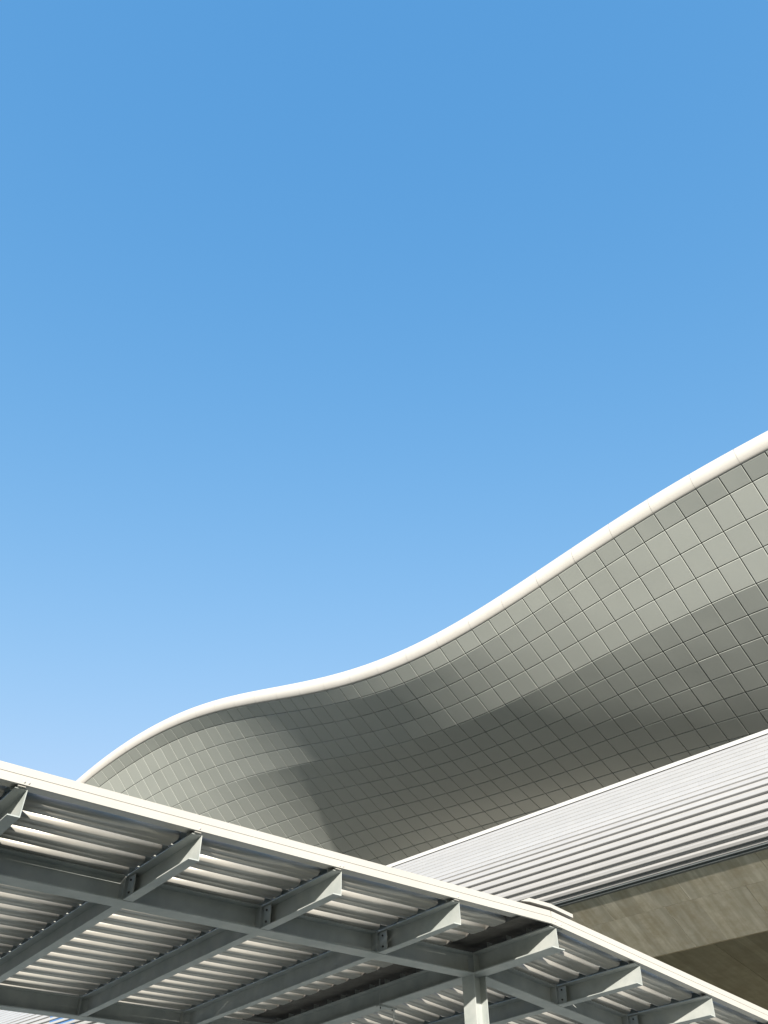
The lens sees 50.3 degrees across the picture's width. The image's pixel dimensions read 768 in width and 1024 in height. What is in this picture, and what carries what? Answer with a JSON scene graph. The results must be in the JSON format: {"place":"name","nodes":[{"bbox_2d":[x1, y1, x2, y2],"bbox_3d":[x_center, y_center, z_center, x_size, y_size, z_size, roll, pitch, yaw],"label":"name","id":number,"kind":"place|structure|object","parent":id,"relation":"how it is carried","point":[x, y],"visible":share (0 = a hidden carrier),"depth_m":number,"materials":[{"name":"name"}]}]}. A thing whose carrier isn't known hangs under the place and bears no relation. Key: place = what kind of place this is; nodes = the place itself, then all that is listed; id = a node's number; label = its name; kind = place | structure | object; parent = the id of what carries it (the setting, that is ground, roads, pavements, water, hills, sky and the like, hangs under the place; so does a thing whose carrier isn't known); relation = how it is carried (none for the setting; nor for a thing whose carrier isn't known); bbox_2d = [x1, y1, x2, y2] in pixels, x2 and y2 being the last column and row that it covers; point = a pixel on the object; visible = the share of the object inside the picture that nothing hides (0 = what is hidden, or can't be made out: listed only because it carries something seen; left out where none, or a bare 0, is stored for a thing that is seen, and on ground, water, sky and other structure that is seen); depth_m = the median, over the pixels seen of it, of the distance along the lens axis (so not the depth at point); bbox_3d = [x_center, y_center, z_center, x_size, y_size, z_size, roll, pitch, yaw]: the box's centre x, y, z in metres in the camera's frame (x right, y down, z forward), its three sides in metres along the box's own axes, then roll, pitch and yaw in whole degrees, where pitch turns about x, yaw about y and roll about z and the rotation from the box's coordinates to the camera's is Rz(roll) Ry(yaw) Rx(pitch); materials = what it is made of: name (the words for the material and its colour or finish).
{"place":"outdoors","nodes":[
{"label":"outdoors","id":0,"kind":"place"},
{"bbox_2d":[0,0,767,780],"label":"sky","id":1,"kind":"structure","parent":0,"point":[328,328],"materials":[{"name":"blue"}]},
{"label":"ground","id":2,"kind":"structure","parent":0,"visible":0},
{"bbox_2d":[0,729,767,1023],"bbox_3d":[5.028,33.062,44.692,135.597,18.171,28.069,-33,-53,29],"label":"ribbed roof building","id":3,"kind":"structure","parent":2,"relation":"on","point":[667,864],"depth_m":32.37,"materials":[{"name":"white metal"}]},
{"bbox_2d":[49,1016,74,1023],"bbox_3d":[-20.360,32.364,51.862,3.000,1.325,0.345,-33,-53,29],"label":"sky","id":4,"kind":"structure","parent":3,"relation":"in","point":[50,1016],"depth_m":51.87,"materials":[{"name":"blue glass"}]},
{"bbox_2d":[76,431,767,865],"bbox_3d":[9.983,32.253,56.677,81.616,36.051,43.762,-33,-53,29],"label":"wave roof building","id":5,"kind":"structure","parent":2,"relation":"on","point":[628,645],"depth_m":48.06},
{"label":"paving","id":6,"kind":"structure","parent":0,"visible":0},
{"bbox_2d":[0,761,767,1023],"bbox_3d":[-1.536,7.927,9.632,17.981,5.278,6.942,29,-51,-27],"label":"steel canopy","id":7,"kind":"object","parent":6,"relation":"on","point":[117,908],"visible":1,"depth_m":10.28,"materials":[{"name":"grey metal"}]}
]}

